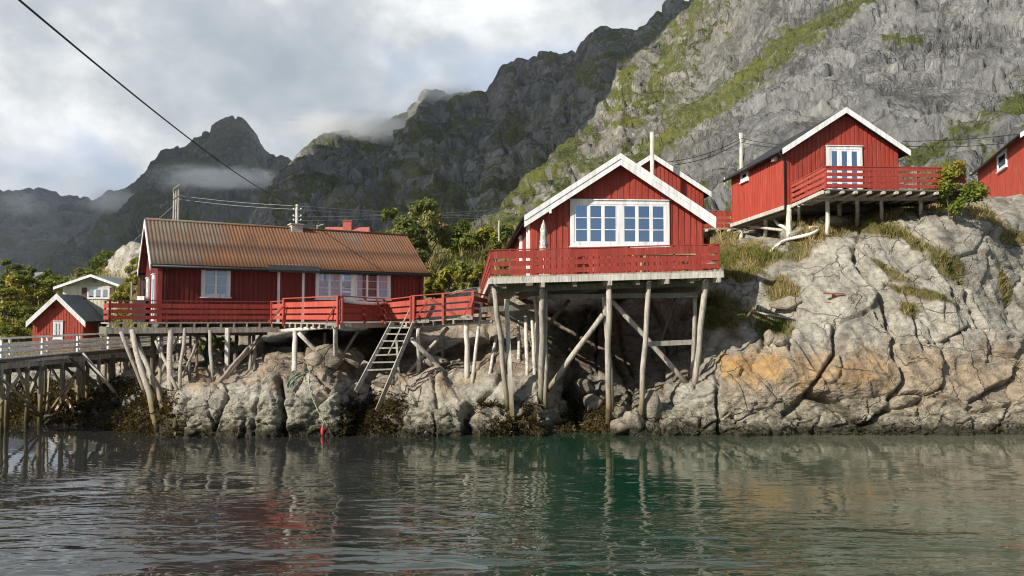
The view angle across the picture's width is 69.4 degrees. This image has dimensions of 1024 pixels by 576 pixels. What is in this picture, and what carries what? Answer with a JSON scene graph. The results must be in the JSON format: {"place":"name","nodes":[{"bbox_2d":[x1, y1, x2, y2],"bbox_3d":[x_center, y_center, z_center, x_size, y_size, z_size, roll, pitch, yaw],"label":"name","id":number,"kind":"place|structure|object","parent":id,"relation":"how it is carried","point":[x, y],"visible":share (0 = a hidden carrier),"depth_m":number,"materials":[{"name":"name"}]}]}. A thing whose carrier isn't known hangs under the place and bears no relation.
{"place":"outdoors","nodes":[
{"label":"outdoors","id":0,"kind":"place"},
{"bbox_2d":[0,183,131,274],"bbox_3d":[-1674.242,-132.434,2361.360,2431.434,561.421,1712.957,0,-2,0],"label":"hills","id":1,"kind":"structure","parent":0,"point":[37,224],"depth_m":2350.79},
{"bbox_2d":[29,115,290,277],"bbox_3d":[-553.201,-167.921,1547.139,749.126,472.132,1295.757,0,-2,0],"label":"peak","id":2,"kind":"structure","parent":0,"point":[191,169],"depth_m":1418.43,"materials":[{"name":"stone"}]},
{"bbox_2d":[0,0,688,199],"label":"sky","id":3,"kind":"structure","parent":0,"point":[297,72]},
{"bbox_2d":[246,0,692,232],"bbox_3d":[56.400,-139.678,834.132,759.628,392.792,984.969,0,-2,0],"label":"crags","id":4,"kind":"structure","parent":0,"point":[474,152],"depth_m":719.73,"materials":[{"name":"stone"}]},
{"bbox_2d":[0,423,1023,575],"bbox_3d":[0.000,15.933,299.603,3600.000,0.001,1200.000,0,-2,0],"label":"water","id":5,"kind":"structure","parent":0,"point":[91,500],"depth_m":15.74,"materials":[{"name":"liquid"}]},
{"bbox_2d":[0,194,1023,438],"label":"shore ground","id":6,"kind":"structure","parent":0,"point":[866,352],"depth_m":26.98,"materials":[{"name":"stone"}]},
{"bbox_2d":[0,317,11,334],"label":"shrub","id":7,"kind":"object","parent":6,"relation":"on","point":[3,321],"visible":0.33,"depth_m":63.39,"materials":[{"name":"green plant"}]},
{"bbox_2d":[0,333,16,347],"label":"shrub","id":8,"kind":"object","parent":6,"relation":"on","point":[6,340],"visible":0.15,"depth_m":55.73,"materials":[{"name":"green plant"}]},
{"bbox_2d":[0,325,27,342],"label":"shrub","id":9,"kind":"object","parent":6,"relation":"on","point":[9,330],"visible":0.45,"depth_m":57.69,"materials":[{"name":"green plant"}]},
{"bbox_2d":[0,258,28,285],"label":"shrub","id":10,"kind":"object","parent":6,"relation":"on","point":[9,269],"visible":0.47,"depth_m":92.08,"materials":[{"name":"green plant"}]},
{"bbox_2d":[0,286,31,314],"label":"shrub","id":11,"kind":"object","parent":6,"relation":"on","point":[10,302],"visible":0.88,"depth_m":73.68,"materials":[{"name":"green plant"}]},
{"bbox_2d":[1,317,32,340],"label":"shrub","id":12,"kind":"object","parent":6,"relation":"on","point":[20,325],"visible":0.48,"depth_m":60.00,"materials":[{"name":"green plant"}]},
{"bbox_2d":[6,306,27,325],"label":"shrub","id":13,"kind":"object","parent":6,"relation":"on","point":[18,312],"visible":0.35,"depth_m":65.62,"materials":[{"name":"green plant"}]},
{"bbox_2d":[1,272,42,302],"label":"shrub","id":14,"kind":"object","parent":6,"relation":"on","point":[15,279],"visible":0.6,"depth_m":77.89,"materials":[{"name":"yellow plant"}]},
{"bbox_2d":[9,265,39,289],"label":"shrub","id":15,"kind":"object","parent":6,"relation":"on","point":[31,269],"visible":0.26,"depth_m":87.60,"materials":[{"name":"green plant"}]},
{"bbox_2d":[22,305,40,314],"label":"shrub","id":16,"kind":"object","parent":6,"relation":"on","point":[32,310],"visible":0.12,"depth_m":67.83,"materials":[{"name":"green plant"}]},
{"bbox_2d":[28,279,62,302],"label":"shrub","id":17,"kind":"object","parent":6,"relation":"on","point":[43,291],"visible":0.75,"depth_m":79.54,"materials":[{"name":"green plant"}]},
{"bbox_2d":[35,269,64,280],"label":"shrub","id":18,"kind":"object","parent":6,"relation":"on","point":[44,274],"visible":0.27,"depth_m":91.02,"materials":[{"name":"green plant"}]},
{"bbox_2d":[45,274,71,292],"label":"shrub","id":19,"kind":"object","parent":6,"relation":"on","point":[60,280],"visible":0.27,"depth_m":85.56,"materials":[{"name":"green plant"}]},
{"bbox_2d":[26,293,108,351],"bbox_3d":[-36.194,3.371,61.774,4.320,5.581,8.250,0,-2,-8],"label":"boathouse","id":20,"kind":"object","parent":6,"relation":"on","point":[59,314],"visible":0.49,"depth_m":58.19,"materials":[{"name":"red paint"}]},
{"bbox_2d":[52,321,62,339],"bbox_3d":[-35.660,3.302,58.057,0.797,1.485,0.120,0,-2,-8],"label":"window","id":21,"kind":"structure","parent":20,"relation":"in","point":[57,325],"depth_m":58.06,"materials":[{"name":"white paint"}]},
{"bbox_2d":[72,267,94,279],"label":"shrub","id":22,"kind":"object","parent":6,"relation":"on","point":[77,274],"visible":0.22,"depth_m":88.05,"materials":[{"name":"green plant"}]},
{"bbox_2d":[53,274,125,316],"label":"cream house","id":23,"kind":"structure","parent":6,"relation":"on","point":[94,291],"depth_m":62.25,"materials":[{"name":"paint"}]},
{"bbox_2d":[87,287,109,298],"bbox_3d":[-34.835,0.429,62.271,1.851,0.985,0.110,0,-2,-6],"label":"window","id":24,"kind":"structure","parent":23,"relation":"in","point":[92,292],"depth_m":62.27,"materials":[{"name":"white paint"}]},
{"bbox_2d":[85,256,108,274],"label":"shrub","id":25,"kind":"object","parent":6,"relation":"on","point":[98,260],"visible":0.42,"depth_m":83.19,"materials":[{"name":"green plant"}]},
{"bbox_2d":[0,333,195,433],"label":"jetty","id":26,"kind":"object","parent":6,"relation":"on","point":[78,359],"visible":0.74,"depth_m":28.79,"materials":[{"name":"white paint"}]},
{"bbox_2d":[94,250,114,259],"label":"shrub","id":27,"kind":"object","parent":6,"relation":"on","point":[108,255],"visible":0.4,"depth_m":89.49,"materials":[{"name":"green plant"}]},
{"bbox_2d":[99,335,129,348],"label":"walkway","id":28,"kind":"structure","parent":6,"relation":"on","point":[111,345],"depth_m":42.11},
{"bbox_2d":[109,283,133,302],"bbox_3d":[-31.233,0.571,60.003,2.480,2.005,2.211,1,-2,-23],"label":"shrub","id":29,"kind":"object","parent":6,"relation":"on","point":[119,294],"visible":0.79,"depth_m":59.45,"materials":[{"name":"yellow plant"}]},
{"bbox_2d":[124,273,137,283],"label":"shrub","id":30,"kind":"object","parent":6,"relation":"on","point":[134,281],"visible":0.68,"depth_m":61.77,"materials":[{"name":"green plant"}]},
{"bbox_2d":[124,257,138,273],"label":"shrub","id":31,"kind":"object","parent":6,"relation":"on","point":[130,268],"visible":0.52,"depth_m":65.57,"materials":[{"name":"green plant"}]},
{"bbox_2d":[130,269,145,313],"bbox_3d":[-23.200,0.137,49.938,3.660,4.147,4.145,0,-2,-12],"label":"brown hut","id":32,"kind":"object","parent":6,"relation":"on","point":[141,285],"visible":0.04,"depth_m":48.07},
{"bbox_2d":[173,185,179,219],"bbox_3d":[-28.300,-4.709,62.235,0.208,8.497,2.721,1,-2,-15],"label":"pylon frame","id":33,"kind":"object","parent":6,"relation":"on","point":[176,206],"visible":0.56,"depth_m":62.27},
{"bbox_2d":[203,335,213,366],"bbox_3d":[-12.697,2.982,30.926,0.551,2.020,0.280,0,-2,0],"label":"fishing net","id":34,"kind":"object","parent":6,"relation":"on","point":[206,355],"visible":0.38,"depth_m":30.89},
{"bbox_2d":[198,336,223,350],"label":"shrub","id":35,"kind":"object","parent":6,"relation":"on","point":[201,346],"visible":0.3,"depth_m":37.75,"materials":[{"name":"green plant"}]},
{"bbox_2d":[213,336,233,349],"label":"shrub","id":36,"kind":"object","parent":6,"relation":"on","point":[220,339],"visible":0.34,"depth_m":36.88,"materials":[{"name":"green plant"}]},
{"bbox_2d":[99,290,492,435],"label":"deck","id":37,"kind":"structure","parent":6,"relation":"on","point":[178,330],"depth_m":28.83,"materials":[{"name":"red paint"}]},
{"bbox_2d":[133,296,148,321],"bbox_3d":[-16.754,0.953,33.489,0.560,1.160,0.500,0,-2,0],"label":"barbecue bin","id":38,"kind":"object","parent":37,"relation":"on","point":[141,314],"visible":0.46,"depth_m":33.24,"materials":[{"name":"white plastic"}]},
{"bbox_2d":[137,218,431,328],"bbox_3d":[-10.980,-0.675,36.282,12.785,5.277,5.980,1,-3,-31],"label":"long cabin","id":39,"kind":"object","parent":37,"relation":"on","point":[183,261],"visible":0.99,"depth_m":34.03,"materials":[{"name":"wood"}]},
{"bbox_2d":[145,277,149,302],"bbox_3d":[-16.758,0.106,33.964,0.120,1.180,1.080,1,-3,-31],"label":"window","id":40,"kind":"structure","parent":39,"relation":"in","point":[147,278],"depth_m":33.57,"materials":[{"name":"white paint"}]},
{"bbox_2d":[151,273,155,320],"bbox_3d":[-15.502,0.402,31.905,0.110,2.035,1.060,1,-3,-31],"label":"door","id":41,"kind":"structure","parent":39,"relation":"in","point":[153,290],"depth_m":31.74,"materials":[{"name":"white paint"}]},
{"bbox_2d":[200,270,231,297],"bbox_3d":[-12.871,-0.329,32.158,1.277,1.541,0.120,1,-3,-31],"label":"window","id":42,"kind":"structure","parent":39,"relation":"in","point":[214,283],"depth_m":32.16,"materials":[{"name":"glass"}]},
{"bbox_2d":[277,264,304,321],"bbox_3d":[-10.110,0.234,33.828,1.220,2.625,0.122,1,-3,-31],"label":"door","id":43,"kind":"structure","parent":39,"relation":"in","point":[289,285],"depth_m":33.82,"materials":[{"name":"white paint"}]},
{"bbox_2d":[314,273,391,300],"bbox_3d":[-7.555,-0.167,35.412,3.801,1.517,0.120,1,-3,-31],"label":"window","id":44,"kind":"structure","parent":39,"relation":"in","point":[372,286],"depth_m":35.37,"materials":[{"name":"glass"}]},
{"bbox_2d":[308,369,323,426],"bbox_3d":[-6.960,3.808,25.631,0.426,1.855,1.803,1,-3,-30],"label":"rope","id":45,"kind":"object","parent":37,"relation":"hanging from","point":[313,400],"visible":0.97,"depth_m":25.04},
{"bbox_2d":[344,299,385,304],"bbox_3d":[-5.596,0.557,28.400,0.140,0.187,4.209,0,-2,10],"label":"rolled cloth","id":46,"kind":"object","parent":37,"relation":"hanging from","point":[359,302],"visible":0.86,"depth_m":27.82,"materials":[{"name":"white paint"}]},
{"bbox_2d":[293,204,301,222],"bbox_3d":[-16.048,-3.152,55.173,0.699,6.221,0.223,0,-2,0],"label":"utility pole","id":47,"kind":"object","parent":6,"relation":"on","point":[296,216],"visible":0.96,"depth_m":55.20,"materials":[{"name":"wood"}]},
{"bbox_2d":[18,0,296,206],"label":"overhead cable","id":48,"kind":"object","parent":47,"relation":"attached to","point":[60,34],"visible":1,"depth_m":18.04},
{"bbox_2d":[180,199,295,209],"bbox_3d":[-22.299,-6.744,59.314,14.795,2.090,0.033,-1,-3,33],"label":"power line","id":49,"kind":"object","parent":47,"relation":"attached to","point":[233,205],"visible":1,"depth_m":59.26,"materials":[{"name":"metal"}]},
{"bbox_2d":[184,196,294,205],"bbox_3d":[-22.303,-7.033,59.326,14.797,2.129,0.033,-1,-3,33],"label":"power line","id":50,"kind":"object","parent":47,"relation":"attached to","point":[241,202],"visible":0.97,"depth_m":58.76,"materials":[{"name":"metal"}]},
{"bbox_2d":[301,213,471,220],"bbox_3d":[-9.859,-6.338,65.303,0.036,3.451,23.545,-1,-3,32],"label":"power line","id":51,"kind":"object","parent":47,"relation":"attached to","point":[363,219],"visible":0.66,"depth_m":60.30,"materials":[{"name":"metal"}]},
{"bbox_2d":[298,209,481,218],"bbox_3d":[-8.037,-6.447,65.307,0.033,1.973,25.664,-2,-3,39],"label":"power line","id":52,"kind":"object","parent":47,"relation":"attached to","point":[379,214],"visible":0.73,"depth_m":59.94,"materials":[{"name":"metal"}]},
{"bbox_2d":[303,206,495,216],"bbox_3d":[-7.778,-6.686,65.317,0.033,1.913,25.996,-2,-3,40],"label":"power line","id":53,"kind":"object","parent":47,"relation":"attached to","point":[381,211],"visible":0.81,"depth_m":60.19,"materials":[{"name":"metal"}]},
{"bbox_2d":[329,210,485,216],"bbox_3d":[-9.078,-6.630,65.315,0.036,3.497,24.409,-2,-3,35],"label":"power line","id":54,"kind":"object","parent":47,"relation":"attached to","point":[389,215],"visible":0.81,"depth_m":59.98,"materials":[{"name":"metal"}]},
{"bbox_2d":[286,366,311,386],"bbox_3d":[-7.366,3.099,25.923,0.382,0.627,1.486,-1,-3,25],"label":"rope","id":55,"kind":"object","parent":6,"relation":"on","point":[297,377],"visible":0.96,"depth_m":25.73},
{"bbox_2d":[304,352,323,365],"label":"boulder","id":56,"kind":"object","parent":6,"relation":"on","point":[314,358],"visible":1,"depth_m":26.72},
{"bbox_2d":[313,344,343,367],"bbox_3d":[-7.001,2.583,28.148,1.142,0.934,0.720,1,-2,-17],"label":"boulder","id":57,"kind":"object","parent":6,"relation":"on","point":[330,360],"visible":0.84,"depth_m":27.84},
{"bbox_2d":[325,220,369,231],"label":"tiled house","id":58,"kind":"structure","parent":6,"relation":"on","point":[347,224],"depth_m":77.40,"materials":[{"name":"red paint"}]},
{"bbox_2d":[344,347,364,369],"bbox_3d":[-6.535,2.928,30.464,0.892,1.002,0.844,0,-2,0],"label":"boulder","id":59,"kind":"object","parent":6,"relation":"on","point":[354,357],"visible":0.7,"depth_m":30.14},
{"bbox_2d":[358,360,376,383],"bbox_3d":[-5.703,3.327,29.208,0.711,0.944,0.713,0,-2,0],"label":"boulder","id":60,"kind":"object","parent":6,"relation":"on","point":[371,376],"visible":0.77,"depth_m":28.98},
{"bbox_2d":[371,375,395,386],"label":"boulder","id":61,"kind":"object","parent":6,"relation":"on","point":[381,381],"visible":0.78,"depth_m":27.57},
{"bbox_2d":[354,309,415,411],"bbox_3d":[-4.491,2.460,26.191,1.012,3.488,2.824,-1,-2,19],"label":"ladder stair","id":62,"kind":"object","parent":6,"relation":"on","point":[393,369],"visible":1,"depth_m":26.25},
{"bbox_2d":[381,208,398,232],"bbox_3d":[-9.936,-3.765,60.193,2.810,5.606,2.529,1,-2,-19],"label":"tree","id":63,"kind":"object","parent":6,"relation":"on","point":[386,212],"visible":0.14,"depth_m":60.12,"materials":[{"name":"green plant"}]},
{"bbox_2d":[394,217,431,262],"bbox_3d":[-6.934,-2.765,51.962,2.719,4.562,3.336,0,-2,0],"label":"tree","id":64,"kind":"object","parent":6,"relation":"on","point":[410,228],"visible":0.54,"depth_m":51.52,"materials":[{"name":"green plant"}]},
{"bbox_2d":[391,197,456,264],"bbox_3d":[-6.704,-4.196,55.698,4.919,5.647,4.527,0,-2,0],"label":"tree","id":65,"kind":"object","parent":6,"relation":"on","point":[425,213],"visible":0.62,"depth_m":55.79,"materials":[{"name":"green plant"}]},
{"bbox_2d":[424,270,445,298],"bbox_3d":[-4.502,-0.013,43.082,1.388,2.205,1.307,0,-2,0],"label":"bush","id":66,"kind":"object","parent":6,"relation":"on","point":[431,286],"visible":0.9,"depth_m":42.83,"materials":[{"name":"green plant"}]},
{"bbox_2d":[423,355,448,365],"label":"boulder","id":67,"kind":"object","parent":6,"relation":"on","point":[440,360],"visible":0.74,"depth_m":27.86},
{"bbox_2d":[436,264,466,291],"bbox_3d":[-3.639,-0.473,44.227,1.897,1.894,1.437,0,-2,0],"label":"bush","id":68,"kind":"object","parent":6,"relation":"on","point":[447,274],"visible":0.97,"depth_m":43.92,"materials":[{"name":"green plant"}]},
{"bbox_2d":[0,189,913,356],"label":"hill grass","id":69,"kind":"structure","parent":6,"relation":"on","point":[433,258],"depth_m":57.44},
{"bbox_2d":[446,219,479,253],"bbox_3d":[-4.295,-4.135,62.230,3.200,3.267,3.161,0,-2,0],"label":"bush","id":70,"kind":"object","parent":6,"relation":"on","point":[459,237],"visible":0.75,"depth_m":61.68,"materials":[{"name":"green plant"}]},
{"bbox_2d":[454,260,474,283],"bbox_3d":[-3.052,-0.947,47.185,1.482,1.700,2.032,-1,-2,20],"label":"bush","id":71,"kind":"object","parent":6,"relation":"on","point":[465,270],"visible":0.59,"depth_m":46.86,"materials":[{"name":"green plant"}]},
{"bbox_2d":[466,264,484,285],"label":"bush","id":72,"kind":"object","parent":6,"relation":"on","point":[478,270],"visible":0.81,"depth_m":44.92,"materials":[{"name":"green plant"}]},
{"bbox_2d":[468,226,502,249],"bbox_3d":[-2.161,-4.166,62.391,2.937,2.196,2.574,-1,-2,14],"label":"bush","id":73,"kind":"object","parent":6,"relation":"on","point":[488,234],"visible":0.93,"depth_m":61.87,"materials":[{"name":"green plant"}]},
{"bbox_2d":[482,241,509,274],"bbox_3d":[-1.023,-1.898,50.169,2.203,2.616,1.555,-2,-3,34],"label":"bush","id":74,"kind":"object","parent":6,"relation":"on","point":[497,245],"visible":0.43,"depth_m":49.85,"materials":[{"name":"green plant"}]},
{"bbox_2d":[495,224,514,242],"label":"bush","id":75,"kind":"object","parent":6,"relation":"on","point":[506,232],"visible":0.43,"depth_m":63.42,"materials":[{"name":"green plant"}]},
{"bbox_2d":[3,373,1023,437],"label":"rockweed","id":76,"kind":"object","parent":6,"relation":"on","point":[130,385],"visible":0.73,"depth_m":26.43,"materials":[{"name":"plant"}]},
{"bbox_2d":[573,379,594,394],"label":"boulder","id":77,"kind":"object","parent":6,"relation":"on","point":[583,386],"visible":1,"depth_m":28.71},
{"bbox_2d":[583,394,604,411],"bbox_3d":[3.047,4.322,27.535,0.816,0.784,0.541,-1,-2,19],"label":"boulder","id":78,"kind":"object","parent":6,"relation":"on","point":[590,401],"visible":0.83,"depth_m":27.32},
{"bbox_2d":[480,243,723,426],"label":"deck","id":79,"kind":"structure","parent":6,"relation":"on","point":[500,289],"depth_m":25.39,"materials":[{"name":"red paint"}]},
{"bbox_2d":[539,220,549,274],"bbox_3d":[1.114,-1.393,25.976,0.440,2.002,0.440,0,-2,0],"label":"parasol","id":80,"kind":"object","parent":79,"relation":"on","point":[543,237],"visible":0.69,"depth_m":25.93,"materials":[{"name":"fabric"}]},
{"bbox_2d":[505,153,715,299],"bbox_3d":[3.484,-2.133,33.694,7.145,5.028,13.798,0,-2,-4],"label":"gable cabin","id":81,"kind":"object","parent":79,"relation":"on","point":[620,199],"visible":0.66,"depth_m":27.26,"materials":[{"name":"red wood"}]},
{"bbox_2d":[518,235,521,260],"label":"window","id":82,"kind":"structure","parent":81,"relation":"in","point":[520,237],"depth_m":32.11,"materials":[{"name":"white paint"}]},
{"bbox_2d":[526,224,529,274],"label":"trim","id":83,"kind":"structure","parent":81,"relation":"in","point":[528,226],"depth_m":27.91,"materials":[{"name":"white paint"}]},
{"bbox_2d":[569,199,669,247],"bbox_3d":[3.983,-2.377,27.235,3.772,1.781,0.120,0,-2,-4],"label":"window","id":84,"kind":"structure","parent":81,"relation":"in","point":[593,222],"depth_m":27.25,"materials":[{"name":"white paint"}]},
{"bbox_2d":[632,254,695,271],"bbox_3d":[5.316,-0.863,25.855,2.100,0.640,0.640,0,-2,-3],"label":"picnic table","id":85,"kind":"object","parent":79,"relation":"on","point":[644,263],"visible":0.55,"depth_m":25.93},
{"bbox_2d":[610,417,628,434],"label":"boulder","id":86,"kind":"object","parent":6,"relation":"on","point":[618,426],"visible":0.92,"depth_m":25.04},
{"bbox_2d":[622,411,643,435],"bbox_3d":[4.114,4.615,25.213,0.757,0.891,0.666,0,-2,0],"label":"boulder","id":87,"kind":"object","parent":6,"relation":"on","point":[633,421],"visible":0.93,"depth_m":24.93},
{"bbox_2d":[650,132,653,174],"bbox_3d":[7.742,-4.254,40.706,0.260,8.738,0.257,0,-2,0],"label":"utility pole","id":88,"kind":"object","parent":6,"relation":"on","point":[651,152],"visible":0.34,"depth_m":40.74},
{"bbox_2d":[644,390,662,421],"bbox_3d":[4.841,4.126,25.581,0.732,1.211,0.783,0,-2,0],"label":"boulder","id":89,"kind":"object","parent":6,"relation":"on","point":[653,407],"visible":0.83,"depth_m":25.29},
{"bbox_2d":[636,154,711,207],"bbox_3d":[7.808,-4.470,45.804,6.760,6.112,7.690,0,-2,-3],"label":"cabin","id":90,"kind":"object","parent":6,"relation":"on","point":[682,183],"visible":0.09,"depth_m":42.46,"materials":[{"name":"red wood"}]},
{"bbox_2d":[703,210,735,233],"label":"link walkway","id":91,"kind":"structure","parent":6,"relation":"on","point":[721,218],"depth_m":41.18,"materials":[{"name":"red paint"}]},
{"bbox_2d":[738,133,745,168],"bbox_3d":[14.416,-6.492,46.299,0.502,6.471,0.245,0,-2,0],"label":"utility pole","id":92,"kind":"object","parent":6,"relation":"on","point":[740,152],"visible":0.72,"depth_m":46.30,"materials":[{"name":"wood"}]},
{"bbox_2d":[668,139,739,161],"bbox_3d":[11.760,-8.382,44.872,6.029,2.132,0.040,1,-3,-30],"label":"power line","id":93,"kind":"object","parent":92,"relation":"attached to","point":[701,155],"visible":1,"depth_m":44.63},
{"bbox_2d":[675,142,739,164],"bbox_3d":[11.954,-8.194,44.865,5.694,2.119,0.040,1,-3,-32],"label":"power line","id":94,"kind":"object","parent":92,"relation":"attached to","point":[707,157],"visible":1,"depth_m":44.76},
{"bbox_2d":[764,329,773,346],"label":"boulder","id":95,"kind":"object","parent":6,"relation":"on","point":[769,337],"visible":0.96,"depth_m":26.31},
{"bbox_2d":[750,311,788,318],"bbox_3d":[9.931,1.040,28.541,1.507,0.346,0.124,-2,-3,40],"label":"driftwood log","id":96,"kind":"object","parent":6,"relation":"on","point":[763,313],"visible":1,"depth_m":28.53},
{"bbox_2d":[773,336,786,345],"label":"boulder","id":97,"kind":"object","parent":6,"relation":"on","point":[780,340],"visible":1,"depth_m":25.87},
{"bbox_2d":[769,296,802,309],"bbox_3d":[10.665,0.574,28.474,1.573,0.566,0.856,0,-2,0],"label":"boulder","id":98,"kind":"object","parent":6,"relation":"on","point":[789,303],"visible":0.91,"depth_m":28.20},
{"bbox_2d":[770,226,819,250],"bbox_3d":[12.306,-2.131,32.295,1.524,1.102,3.618,0,-2,-10],"label":"drain pipe","id":99,"kind":"object","parent":6,"relation":"on","point":[796,237],"visible":0.78,"depth_m":30.94,"materials":[{"name":"white plastic"}]},
{"bbox_2d":[722,107,910,240],"bbox_3d":[14.644,-4.974,36.562,6.060,5.975,7.473,0,-2,-4],"label":"cabin","id":100,"kind":"object","parent":6,"relation":"on","point":[761,188],"visible":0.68,"depth_m":33.52,"materials":[{"name":"red wood"}]},
{"bbox_2d":[739,170,748,183],"bbox_3d":[11.884,-5.752,37.895,0.120,0.685,1.055,0,-2,-4],"label":"window","id":101,"kind":"structure","parent":100,"relation":"in","point":[744,177],"depth_m":37.83,"materials":[{"name":"white paint"}]},
{"bbox_2d":[773,219,789,235],"bbox_3d":[12.591,-2.974,34.387,0.358,1.571,4.049,0,-2,10],"label":"drain pipe","id":102,"kind":"object","parent":100,"relation":"attached to","point":[777,223],"visible":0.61,"depth_m":34.95,"materials":[{"name":"white plastic"}]},
{"bbox_2d":[825,145,862,188],"bbox_3d":[15.015,-5.133,33.344,1.717,2.611,0.110,0,-2,-4],"label":"glazed door","id":103,"kind":"structure","parent":100,"relation":"in","point":[836,155],"depth_m":33.37,"materials":[{"name":"white paint"}]},
{"bbox_2d":[823,293,844,302],"bbox_3d":[11.901,0.391,27.538,0.778,0.429,0.453,0,-2,0],"label":"iron cleat","id":104,"kind":"object","parent":6,"relation":"on","point":[833,295],"visible":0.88,"depth_m":27.32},
{"bbox_2d":[818,215,850,225],"bbox_3d":[14.243,-2.949,32.643,1.369,0.547,0.904,1,-2,-21],"label":"boulder","id":105,"kind":"object","parent":6,"relation":"on","point":[837,220],"visible":0.72,"depth_m":32.28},
{"bbox_2d":[689,198,1023,340],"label":"shore grass","id":106,"kind":"structure","parent":6,"relation":"on","point":[762,249],"depth_m":30.85,"materials":[{"name":"plant"}]},
{"bbox_2d":[790,166,965,234],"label":"deck","id":107,"kind":"structure","parent":6,"relation":"on","point":[838,198],"depth_m":29.68,"materials":[{"name":"red paint"}]},
{"bbox_2d":[928,160,990,224],"bbox_3d":[17.714,-3.700,29.639,1.912,2.740,2.954,0,-2,0],"label":"rowan bush","id":108,"kind":"object","parent":6,"relation":"on","point":[974,191],"visible":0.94,"depth_m":29.20,"materials":[{"name":"green plant"}]},
{"bbox_2d":[969,131,1023,196],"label":"worn cabin","id":109,"kind":"object","parent":6,"relation":"on","point":[1001,172],"visible":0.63,"depth_m":39.82,"materials":[{"name":"red wood"}]},
{"bbox_2d":[996,148,1007,173],"bbox_3d":[26.938,-7.008,40.704,0.120,1.080,2.038,-1,-2,21],"label":"window","id":110,"kind":"structure","parent":109,"relation":"in","point":[1002,157],"depth_m":40.59,"materials":[{"name":"white paint"}]},
{"bbox_2d":[468,0,1023,231],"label":"cliff","id":111,"kind":"structure","parent":0,"point":[700,77],"depth_m":232.73,"materials":[{"name":"stone"}]},
{"bbox_2d":[907,143,1003,146],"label":"power line","id":112,"kind":"object","parent":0,"point":[955,146],"visible":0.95,"depth_m":41.41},
{"bbox_2d":[902,134,1017,141],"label":"power line","id":113,"kind":"object","parent":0,"point":[960,139],"visible":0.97,"depth_m":41.34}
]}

